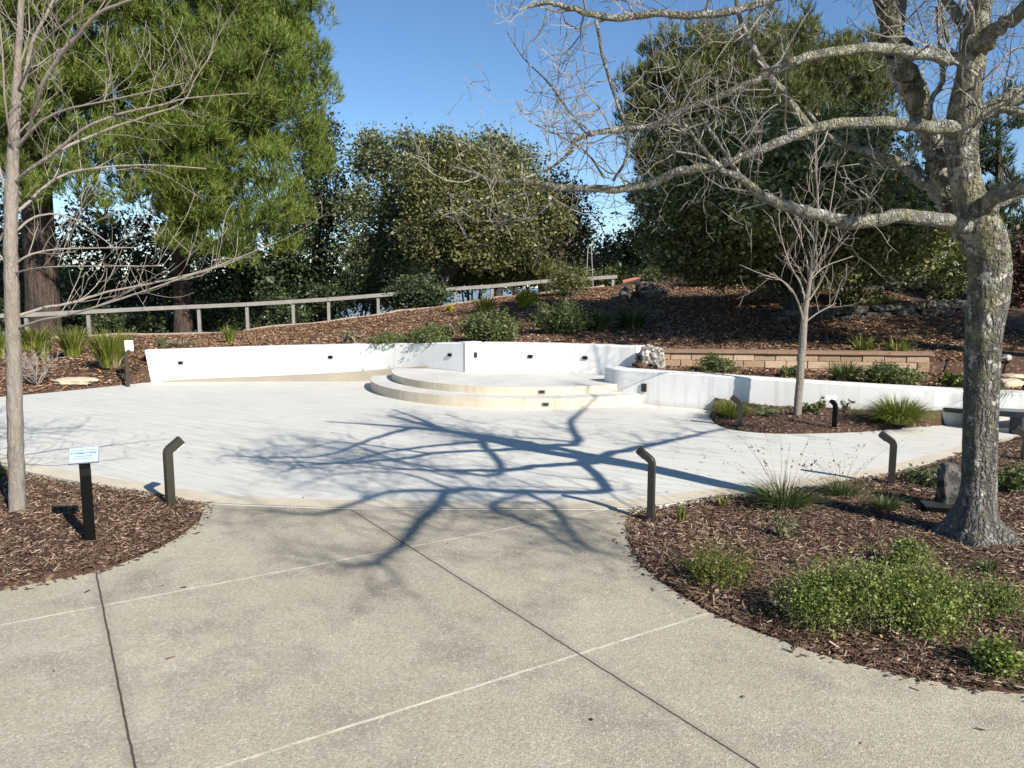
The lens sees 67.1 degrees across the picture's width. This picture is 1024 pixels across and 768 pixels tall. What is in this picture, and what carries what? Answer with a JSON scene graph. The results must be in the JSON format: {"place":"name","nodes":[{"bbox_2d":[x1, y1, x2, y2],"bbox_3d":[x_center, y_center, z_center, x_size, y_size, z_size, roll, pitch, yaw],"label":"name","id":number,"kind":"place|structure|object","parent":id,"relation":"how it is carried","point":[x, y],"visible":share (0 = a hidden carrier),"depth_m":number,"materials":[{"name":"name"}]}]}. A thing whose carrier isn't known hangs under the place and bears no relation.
{"place":"outdoors","nodes":[
{"label":"outdoors","id":0,"kind":"place"},
{"bbox_2d":[3,288,549,333],"bbox_3d":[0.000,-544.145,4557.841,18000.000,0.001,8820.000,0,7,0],"label":"water","id":1,"kind":"structure","parent":0,"point":[475,296],"depth_m":2598.12,"materials":[{"name":"blue liquid"}]},
{"bbox_2d":[0,381,1016,516],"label":"plaza","id":2,"kind":"structure","parent":0,"point":[281,439],"depth_m":7.73,"materials":[{"name":"grey concrete"}]},
{"bbox_2d":[124,340,133,386],"bbox_3d":[-6.022,-0.302,12.155,0.137,0.768,0.060,-5,9,-33],"label":"label sign","id":3,"kind":"object","parent":2,"relation":"on","point":[128,346],"visible":0.93,"depth_m":12.12,"materials":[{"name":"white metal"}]},
{"bbox_2d":[162,365,427,381],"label":"ramp","id":4,"kind":"structure","parent":2,"relation":"on","point":[346,376],"depth_m":12.82,"materials":[{"name":"beige concrete"}]},
{"bbox_2d":[370,368,640,408],"bbox_3d":[-0.313,0.076,11.148,4.418,0.295,2.168,2,8,15],"label":"stage","id":5,"kind":"object","parent":2,"relation":"on","point":[510,390],"visible":0.92,"depth_m":10.48,"materials":[{"name":"beige concrete"}]},
{"bbox_2d":[0,435,1020,508],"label":"kerb strip","id":6,"kind":"object","parent":2,"relation":"on","point":[188,494],"visible":0.77,"depth_m":5.80,"materials":[{"name":"beige concrete"}]},
{"bbox_2d":[0,405,1023,743],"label":"fallen leaves","id":7,"kind":"object","parent":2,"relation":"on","point":[974,689],"visible":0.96,"depth_m":3.73,"materials":[{"name":"brown plant"}]},
{"bbox_2d":[604,366,1023,427],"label":"plaster wall","id":8,"kind":"structure","parent":2,"relation":"on","point":[681,389],"depth_m":9.60,"materials":[{"name":"white paint"}]},
{"bbox_2d":[943,407,1023,433],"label":"bench","id":9,"kind":"object","parent":2,"relation":"on","point":[1016,416],"visible":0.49,"depth_m":8.36,"materials":[{"name":"concrete"}]},
{"bbox_2d":[0,504,1023,767],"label":"walkway","id":10,"kind":"structure","parent":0,"point":[400,638],"depth_m":3.25,"materials":[{"name":"concrete"}]},
{"bbox_2d":[0,271,1023,693],"bbox_3d":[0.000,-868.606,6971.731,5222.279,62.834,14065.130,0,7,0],"label":"ground","id":11,"kind":"structure","parent":0,"point":[1014,319],"depth_m":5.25,"materials":[{"name":"brown wood"}]},
{"bbox_2d":[1,325,59,350],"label":"grass clump","id":12,"kind":"object","parent":11,"relation":"on","point":[27,336],"visible":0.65,"depth_m":15.84,"materials":[{"name":"plant"}]},
{"bbox_2d":[0,179,65,308],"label":"oak tree","id":13,"kind":"object","parent":11,"relation":"on","point":[21,274],"visible":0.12,"depth_m":27.48,"materials":[{"name":"green plant"}]},
{"bbox_2d":[0,346,68,385],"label":"twiggy shrub","id":14,"kind":"object","parent":11,"relation":"on","point":[32,372],"visible":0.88,"depth_m":12.00,"materials":[{"name":"grey plant"}]},
{"bbox_2d":[0,297,77,330],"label":"shrub","id":15,"kind":"object","parent":11,"relation":"on","point":[2,322],"visible":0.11,"depth_m":23.61,"materials":[{"name":"green plant"}]},
{"bbox_2d":[27,337,54,358],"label":"grass clump","id":16,"kind":"object","parent":11,"relation":"on","point":[47,347],"visible":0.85,"depth_m":14.67,"materials":[{"name":"plant"}]},
{"bbox_2d":[44,325,92,357],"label":"grass clump","id":17,"kind":"object","parent":11,"relation":"on","point":[72,343],"visible":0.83,"depth_m":14.55,"materials":[{"name":"green plant"}]},
{"bbox_2d":[0,224,142,314],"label":"tree","id":18,"kind":"object","parent":11,"relation":"on","point":[66,263],"visible":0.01,"depth_m":34.53,"materials":[{"name":"green plant"}]},
{"bbox_2d":[51,377,98,385],"bbox_3d":[-6.897,-0.035,12.193,0.714,0.136,0.361,-1,7,-5],"label":"flat rock","id":19,"kind":"object","parent":11,"relation":"on","point":[66,381],"visible":0.84,"depth_m":12.06,"materials":[{"name":"stone"}]},
{"bbox_2d":[68,446,98,542],"bbox_3d":[-2.639,0.721,4.790,0.165,0.644,0.130,-3,8,-24],"label":"label sign","id":20,"kind":"object","parent":11,"relation":"on","point":[84,458],"visible":1,"depth_m":4.74,"materials":[{"name":"black paint"}]},
{"bbox_2d":[0,0,196,335],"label":"pine tree","id":21,"kind":"object","parent":11,"relation":"on","point":[83,83],"visible":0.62,"depth_m":20.39,"materials":[{"name":"green plant"}]},
{"bbox_2d":[61,298,139,335],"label":"shrub","id":22,"kind":"object","parent":11,"relation":"on","point":[111,321],"visible":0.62,"depth_m":24.09,"materials":[{"name":"green plant"}]},
{"bbox_2d":[18,198,195,330],"bbox_3d":[-13.764,-3.817,26.786,5.797,5.395,3.748,0,7,0],"label":"oak tree","id":23,"kind":"object","parent":11,"relation":"on","point":[107,234],"visible":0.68,"depth_m":26.33,"materials":[{"name":"green plant"}]},
{"bbox_2d":[79,325,139,367],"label":"grass clump","id":24,"kind":"object","parent":11,"relation":"on","point":[109,351],"visible":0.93,"depth_m":12.84,"materials":[{"name":"plant"}]},
{"bbox_2d":[104,299,173,333],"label":"shrub","id":25,"kind":"object","parent":11,"relation":"on","point":[156,321],"visible":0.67,"depth_m":24.54,"materials":[{"name":"green plant"}]},
{"bbox_2d":[0,0,334,512],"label":"young tree","id":26,"kind":"object","parent":11,"relation":"on","point":[17,499],"visible":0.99,"depth_m":5.12,"materials":[{"name":"beige plant"}]},
{"bbox_2d":[116,222,230,325],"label":"tree","id":27,"kind":"object","parent":11,"relation":"on","point":[166,300],"visible":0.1,"depth_m":35.88,"materials":[{"name":"green plant"}]},
{"bbox_2d":[162,436,184,506],"bbox_3d":[-2.470,0.660,5.637,0.172,0.547,0.104,-4,9,-30],"label":"bollard light","id":28,"kind":"object","parent":11,"relation":"on","point":[173,446],"visible":0.93,"depth_m":5.60,"materials":[{"name":"black metal"}]},
{"bbox_2d":[0,292,401,334],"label":"wooden fence","id":29,"kind":"object","parent":11,"relation":"on","point":[88,313],"visible":0.62,"depth_m":21.29,"materials":[{"name":"grey wood"}]},
{"bbox_2d":[67,0,346,332],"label":"pine tree","id":30,"kind":"object","parent":11,"relation":"on","point":[239,54],"visible":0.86,"depth_m":21.29,"materials":[{"name":"green plant"}]},
{"bbox_2d":[173,295,272,331],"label":"shrub","id":31,"kind":"object","parent":11,"relation":"on","point":[213,319],"visible":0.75,"depth_m":25.06,"materials":[{"name":"green plant"}]},
{"bbox_2d":[172,237,283,330],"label":"oak tree","id":32,"kind":"object","parent":11,"relation":"on","point":[236,283],"visible":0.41,"depth_m":28.21,"materials":[{"name":"green plant"}]},
{"bbox_2d":[233,286,321,328],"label":"shrub","id":33,"kind":"object","parent":11,"relation":"on","point":[280,313],"visible":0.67,"depth_m":25.54,"materials":[{"name":"green plant"}]},
{"bbox_2d":[243,97,362,322],"bbox_3d":[-7.291,-5.578,26.954,4.595,8.377,3.704,0,7,0],"label":"tree","id":34,"kind":"object","parent":11,"relation":"on","point":[295,273],"visible":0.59,"depth_m":26.55,"materials":[{"name":"green plant"}]},
{"bbox_2d":[145,342,462,381],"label":"plaster wall","id":35,"kind":"structure","parent":11,"relation":"on","point":[203,362],"depth_m":13.04,"materials":[{"name":"white paint"}]},
{"bbox_2d":[45,285,603,337],"bbox_3d":[-5.780,-1.826,20.040,18.346,1.481,1.984,-2,8,-16],"label":"timber edging","id":36,"kind":"object","parent":11,"relation":"on","point":[187,333],"visible":0.3,"depth_m":19.22,"materials":[{"name":"wood"}]},
{"bbox_2d":[297,266,403,317],"bbox_3d":[-5.335,-2.754,25.828,4.151,2.677,2.525,2,8,17],"label":"shrub","id":37,"kind":"object","parent":11,"relation":"on","point":[365,286],"visible":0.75,"depth_m":25.53,"materials":[{"name":"green plant"}]},
{"bbox_2d":[337,328,363,343],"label":"shrub","id":38,"kind":"object","parent":11,"relation":"on","point":[351,336],"visible":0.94,"depth_m":13.38,"materials":[{"name":"grey plant"}]},
{"bbox_2d":[311,113,439,314],"bbox_3d":[-4.298,-5.059,25.540,4.865,7.366,3.310,0,7,0],"label":"oak tree","id":39,"kind":"object","parent":11,"relation":"on","point":[374,148],"visible":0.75,"depth_m":25.09,"materials":[{"name":"green plant"}]},
{"bbox_2d":[362,329,410,348],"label":"ground cover","id":40,"kind":"object","parent":11,"relation":"on","point":[389,338],"visible":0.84,"depth_m":13.02,"materials":[{"name":"green plant"}]},
{"bbox_2d":[337,231,503,314],"bbox_3d":[-4.028,-4.361,35.927,9.772,6.108,5.465,0,7,0],"label":"tree","id":41,"kind":"object","parent":11,"relation":"on","point":[433,274],"visible":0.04,"depth_m":34.97,"materials":[{"name":"green plant"}]},
{"bbox_2d":[372,268,469,310],"bbox_3d":[-2.820,-2.477,22.779,2.353,1.890,2.453,-5,9,-32],"label":"shrub","id":42,"kind":"object","parent":11,"relation":"on","point":[422,291],"visible":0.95,"depth_m":22.54,"materials":[{"name":"green plant"}]},
{"bbox_2d":[398,319,455,351],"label":"ground cover","id":43,"kind":"object","parent":11,"relation":"on","point":[433,333],"visible":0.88,"depth_m":12.73,"materials":[{"name":"green plant"}]},
{"bbox_2d":[432,262,512,301],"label":"shrub","id":44,"kind":"object","parent":11,"relation":"on","point":[460,278],"visible":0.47,"depth_m":25.39,"materials":[{"name":"green plant"}]},
{"bbox_2d":[466,292,501,313],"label":"grass clump","id":45,"kind":"object","parent":11,"relation":"on","point":[484,305],"visible":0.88,"depth_m":17.19,"materials":[{"name":"plant"}]},
{"bbox_2d":[383,121,589,306],"bbox_3d":[-0.763,-4.681,23.166,6.348,6.455,3.923,0,7,0],"label":"oak tree","id":46,"kind":"object","parent":11,"relation":"on","point":[436,236],"visible":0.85,"depth_m":22.83,"materials":[{"name":"green plant"}]},
{"bbox_2d":[448,307,530,341],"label":"ground cover","id":47,"kind":"object","parent":11,"relation":"on","point":[498,327],"visible":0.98,"depth_m":12.53,"materials":[{"name":"green plant"}]},
{"bbox_2d":[0,282,1023,394],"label":"leaf litter","id":48,"kind":"object","parent":11,"relation":"on","point":[268,336],"visible":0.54,"depth_m":14.45,"materials":[{"name":"brown plant"}]},
{"bbox_2d":[452,113,581,296],"bbox_3d":[-0.219,-5.712,27.573,5.493,7.349,3.123,0,7,0],"label":"oak tree","id":49,"kind":"object","parent":11,"relation":"on","point":[514,154],"visible":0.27,"depth_m":26.84,"materials":[{"name":"green plant"}]},
{"bbox_2d":[514,287,539,306],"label":"flowering shrub","id":50,"kind":"object","parent":11,"relation":"on","point":[523,298],"visible":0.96,"depth_m":18.04,"materials":[{"name":"green plant"}]},
{"bbox_2d":[444,275,616,302],"bbox_3d":[0.117,-2.525,23.540,6.511,1.607,0.158,-2,8,-14],"label":"wooden fence","id":51,"kind":"object","parent":11,"relation":"on","point":[525,283],"visible":0.5,"depth_m":23.36,"materials":[{"name":"wood"}]},
{"bbox_2d":[485,233,578,294],"bbox_3d":[0.509,-3.612,25.225,3.219,3.538,2.442,3,8,25],"label":"shrub","id":52,"kind":"object","parent":11,"relation":"on","point":[537,272],"visible":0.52,"depth_m":24.84,"materials":[{"name":"green plant"}]},
{"bbox_2d":[487,227,601,293],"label":"tree","id":53,"kind":"object","parent":11,"relation":"on","point":[540,287],"visible":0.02,"depth_m":37.13,"materials":[{"name":"green plant"}]},
{"bbox_2d":[457,341,644,374],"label":"plaster wall","id":54,"kind":"structure","parent":11,"relation":"on","point":[582,358],"depth_m":12.00,"materials":[{"name":"white paint"}]},
{"bbox_2d":[529,297,595,335],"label":"shrub","id":55,"kind":"object","parent":11,"relation":"on","point":[565,317],"visible":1,"depth_m":13.24,"materials":[{"name":"green plant"}]},
{"bbox_2d":[540,262,596,298],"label":"shrub","id":56,"kind":"object","parent":11,"relation":"on","point":[568,279],"visible":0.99,"depth_m":19.27,"materials":[{"name":"green plant"}]},
{"bbox_2d":[534,171,634,286],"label":"bare brush tree","id":57,"kind":"object","parent":11,"relation":"on","point":[583,232],"visible":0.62,"depth_m":26.32,"materials":[{"name":"green plant"}]},
{"bbox_2d":[582,307,624,331],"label":"grass clump","id":58,"kind":"object","parent":11,"relation":"on","point":[602,323],"visible":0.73,"depth_m":13.60,"materials":[{"name":"plant"}]},
{"bbox_2d":[562,258,647,287],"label":"shrub","id":59,"kind":"object","parent":11,"relation":"on","point":[618,271],"visible":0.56,"depth_m":26.30,"materials":[{"name":"green plant"}]},
{"bbox_2d":[580,220,661,275],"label":"oak tree","id":60,"kind":"object","parent":11,"relation":"on","point":[627,257],"visible":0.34,"depth_m":28.27,"materials":[{"name":"green plant"}]},
{"bbox_2d":[604,301,667,328],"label":"grass clump","id":61,"kind":"object","parent":11,"relation":"on","point":[630,319],"visible":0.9,"depth_m":13.98,"materials":[{"name":"green plant"}]},
{"bbox_2d":[636,446,655,521],"bbox_3d":[0.912,0.705,5.274,0.147,0.553,0.064,3,8,21],"label":"bollard light","id":62,"kind":"object","parent":11,"relation":"on","point":[645,455],"visible":0.93,"depth_m":5.24,"materials":[{"name":"brown metal"}]},
{"bbox_2d":[635,281,668,298],"bbox_3d":[3.308,-2.147,18.386,0.845,0.598,0.636,0,7,0],"label":"rock","id":63,"kind":"object","parent":11,"relation":"on","point":[645,290],"visible":0.61,"depth_m":18.15,"materials":[{"name":"grey stone"}]},
{"bbox_2d":[640,344,665,368],"bbox_3d":[2.060,-0.367,11.364,0.378,0.437,0.387,0,7,0],"label":"boulder","id":64,"kind":"object","parent":11,"relation":"on","point":[652,355],"visible":0.86,"depth_m":11.20,"materials":[{"name":"white stone"}]},
{"bbox_2d":[636,264,676,282],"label":"shrub","id":65,"kind":"object","parent":11,"relation":"on","point":[646,276],"visible":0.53,"depth_m":22.20,"materials":[{"name":"green plant"}]},
{"bbox_2d":[406,0,1023,549],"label":"bare tree","id":66,"kind":"object","parent":11,"relation":"on","point":[966,202],"visible":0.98,"depth_m":4.25,"materials":[{"name":"grey plant"}]},
{"bbox_2d":[692,352,741,372],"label":"ground cover","id":67,"kind":"object","parent":11,"relation":"on","point":[713,363],"visible":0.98,"depth_m":10.61,"materials":[{"name":"green plant"}]},
{"bbox_2d":[661,534,780,594],"bbox_3d":[1.093,0.937,4.130,0.683,0.299,0.697,-3,8,-21],"label":"ground cover","id":68,"kind":"object","parent":11,"relation":"on","point":[717,572],"visible":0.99,"depth_m":4.09,"materials":[{"name":"plant"}]},
{"bbox_2d":[695,395,773,418],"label":"grass clump","id":69,"kind":"object","parent":11,"relation":"on","point":[728,411],"visible":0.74,"depth_m":9.10,"materials":[{"name":"plant"}]},
{"bbox_2d":[730,394,742,426],"bbox_3d":[2.527,0.330,8.687,0.159,0.423,0.077,2,8,13],"label":"bollard light","id":70,"kind":"object","parent":11,"relation":"on","point":[736,400],"visible":0.93,"depth_m":8.65,"materials":[{"name":"grey metal"}]},
{"bbox_2d":[606,0,908,216],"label":"pine tree","id":71,"kind":"object","parent":11,"relation":"on","point":[808,80],"visible":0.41,"depth_m":22.82,"materials":[{"name":"green plant"}]},
{"bbox_2d":[752,405,786,416],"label":"ground cover","id":72,"kind":"object","parent":11,"relation":"on","point":[768,410],"visible":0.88,"depth_m":9.17,"materials":[{"name":"green plant"}]},
{"bbox_2d":[760,507,811,540],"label":"ground cover","id":73,"kind":"object","parent":11,"relation":"on","point":[781,530],"visible":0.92,"depth_m":4.85,"materials":[{"name":"plant"}]},
{"bbox_2d":[706,427,884,516],"bbox_3d":[1.948,0.616,5.606,1.074,0.516,1.246,0,7,0],"label":"grass clump","id":74,"kind":"object","parent":11,"relation":"on","point":[783,497],"visible":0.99,"depth_m":5.54,"materials":[{"name":"plant"}]},
{"bbox_2d":[662,348,933,373],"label":"block wall","id":75,"kind":"structure","parent":11,"relation":"on","point":[769,358],"depth_m":11.17,"materials":[{"name":"beige brick"}]},
{"bbox_2d":[737,122,868,415],"bbox_3d":[3.356,-1.278,8.825,2.169,3.532,0.813,-6,9,-37],"label":"young tree","id":76,"kind":"object","parent":11,"relation":"on","point":[798,396],"visible":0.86,"depth_m":8.93,"materials":[{"name":"beige plant"}]},
{"bbox_2d":[600,81,1010,321],"bbox_3d":[5.267,-2.972,14.733,6.884,4.667,8.372,5,9,36],"label":"oak tree","id":77,"kind":"object","parent":11,"relation":"on","point":[922,249],"visible":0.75,"depth_m":13.18,"materials":[{"name":"green plant"}]},
{"bbox_2d":[802,396,829,413],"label":"ground cover","id":78,"kind":"object","parent":11,"relation":"on","point":[818,406],"visible":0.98,"depth_m":9.12,"materials":[{"name":"green plant"}]},
{"bbox_2d":[767,305,887,321],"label":"stone terrace","id":79,"kind":"structure","parent":11,"relation":"on","point":[849,312],"depth_m":15.09,"materials":[{"name":"grey stone"}]},
{"bbox_2d":[825,395,837,428],"bbox_3d":[3.505,0.344,8.470,0.129,0.430,0.081,1,7,9],"label":"label sign","id":80,"kind":"object","parent":11,"relation":"on","point":[832,401],"visible":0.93,"depth_m":8.44,"materials":[{"name":"black paint"}]},
{"bbox_2d":[755,431,920,498],"bbox_3d":[2.539,0.643,5.773,1.242,0.418,1.021,0,7,0],"label":"grass clump","id":81,"kind":"object","parent":11,"relation":"on","point":[844,487],"visible":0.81,"depth_m":5.85,"materials":[{"name":"plant"}]},
{"bbox_2d":[818,357,869,381],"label":"grass clump","id":82,"kind":"object","parent":11,"relation":"on","point":[845,372],"visible":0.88,"depth_m":9.84,"materials":[{"name":"plant"}]},
{"bbox_2d":[835,285,897,305],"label":"shrub","id":83,"kind":"object","parent":11,"relation":"on","point":[870,298],"visible":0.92,"depth_m":16.39,"materials":[{"name":"green plant"}]},
{"bbox_2d":[848,334,884,350],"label":"grass clump","id":84,"kind":"object","parent":11,"relation":"on","point":[860,345],"visible":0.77,"depth_m":11.41,"materials":[{"name":"plant"}]},
{"bbox_2d":[739,537,1021,651],"bbox_3d":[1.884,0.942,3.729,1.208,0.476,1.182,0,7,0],"label":"ground cover","id":85,"kind":"object","parent":11,"relation":"on","point":[930,598],"visible":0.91,"depth_m":3.59,"materials":[{"name":"plant"}]},
{"bbox_2d":[849,491,914,511],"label":"grass clump","id":86,"kind":"object","parent":11,"relation":"on","point":[883,504],"visible":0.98,"depth_m":5.44,"materials":[{"name":"plant"}]},
{"bbox_2d":[878,430,896,485],"bbox_3d":[2.993,0.619,6.156,0.155,0.497,0.074,2,8,18],"label":"bollard light","id":87,"kind":"object","parent":11,"relation":"on","point":[886,437],"visible":0.93,"depth_m":6.12,"materials":[{"name":"brown metal"}]},
{"bbox_2d":[850,359,929,385],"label":"ground cover","id":88,"kind":"object","parent":11,"relation":"on","point":[888,373],"visible":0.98,"depth_m":9.46,"materials":[{"name":"green plant"}]},
{"bbox_2d":[861,267,924,293],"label":"shrub","id":89,"kind":"object","parent":11,"relation":"on","point":[907,285],"visible":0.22,"depth_m":18.39,"materials":[{"name":"green plant"}]},
{"bbox_2d":[827,279,960,294],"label":"stone terrace","id":90,"kind":"structure","parent":11,"relation":"on","point":[894,289],"depth_m":18.52,"materials":[{"name":"stone"}]},
{"bbox_2d":[840,392,958,424],"bbox_3d":[4.305,0.252,8.615,1.424,0.356,1.350,0,7,0],"label":"grass clump","id":91,"kind":"object","parent":11,"relation":"on","point":[895,412],"visible":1,"depth_m":8.50,"materials":[{"name":"green plant"}]},
{"bbox_2d":[879,336,921,350],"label":"grass clump","id":92,"kind":"object","parent":11,"relation":"on","point":[902,346],"visible":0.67,"depth_m":11.36,"materials":[{"name":"plant"}]},
{"bbox_2d":[859,526,960,572],"bbox_3d":[2.205,0.933,4.357,0.575,0.276,0.553,6,9,37],"label":"ground cover","id":93,"kind":"object","parent":11,"relation":"on","point":[901,547],"visible":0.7,"depth_m":4.32,"materials":[{"name":"plant"}]},
{"bbox_2d":[868,300,965,315],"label":"stone terrace","id":94,"kind":"structure","parent":11,"relation":"on","point":[923,308],"depth_m":15.69,"materials":[{"name":"grey stone"}]},
{"bbox_2d":[899,460,945,488],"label":"ground cover","id":95,"kind":"object","parent":11,"relation":"on","point":[928,475],"visible":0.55,"depth_m":6.17,"materials":[{"name":"plant"}]},
{"bbox_2d":[920,500,952,514],"bbox_3d":[3.002,0.880,5.407,0.230,0.078,0.150,2,8,14],"label":"valve box","id":96,"kind":"object","parent":11,"relation":"on","point":[935,506],"visible":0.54,"depth_m":5.36,"materials":[{"name":"black paint"}]},
{"bbox_2d":[917,267,967,299],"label":"shrub","id":97,"kind":"object","parent":11,"relation":"on","point":[962,290],"visible":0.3,"depth_m":17.45,"materials":[{"name":"green plant"}]},
{"bbox_2d":[934,461,960,503],"bbox_3d":[3.122,0.779,5.491,0.231,0.445,0.173,-2,8,-16],"label":"boulder","id":98,"kind":"object","parent":11,"relation":"on","point":[948,482],"visible":0.44,"depth_m":5.42,"materials":[{"name":"stone"}]},
{"bbox_2d":[937,371,962,387],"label":"ground cover","id":99,"kind":"object","parent":11,"relation":"on","point":[952,379],"visible":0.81,"depth_m":9.22,"materials":[{"name":"green plant"}]},
{"bbox_2d":[887,73,1023,249],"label":"conifer tree","id":100,"kind":"object","parent":11,"relation":"on","point":[998,161],"visible":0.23,"depth_m":23.00,"materials":[{"name":"green plant"}]},
{"bbox_2d":[935,555,1023,625],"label":"ground cover","id":101,"kind":"object","parent":11,"relation":"on","point":[1003,595],"visible":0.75,"depth_m":3.71,"materials":[{"name":"plant"}]},
{"bbox_2d":[937,627,1023,684],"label":"ground cover","id":102,"kind":"object","parent":11,"relation":"on","point":[998,658],"visible":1,"depth_m":3.15,"materials":[{"name":"plant"}]},
{"bbox_2d":[972,557,1003,573],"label":"grass clump","id":103,"kind":"object","parent":11,"relation":"on","point":[991,565],"visible":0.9,"depth_m":4.27,"materials":[{"name":"plant"}]},
{"bbox_2d":[962,221,1023,308],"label":"plum tree","id":104,"kind":"object","parent":11,"relation":"on","point":[1018,266],"visible":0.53,"depth_m":16.68,"materials":[{"name":"red plant"}]},
{"bbox_2d":[998,459,1023,492],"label":"ground cover","id":105,"kind":"object","parent":11,"relation":"on","point":[1010,479],"visible":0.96,"depth_m":5.87,"materials":[{"name":"plant"}]},
{"bbox_2d":[0,0,1023,287],"label":"sky","id":106,"kind":"structure","parent":0,"point":[394,59],"materials":[{"name":"blue"}]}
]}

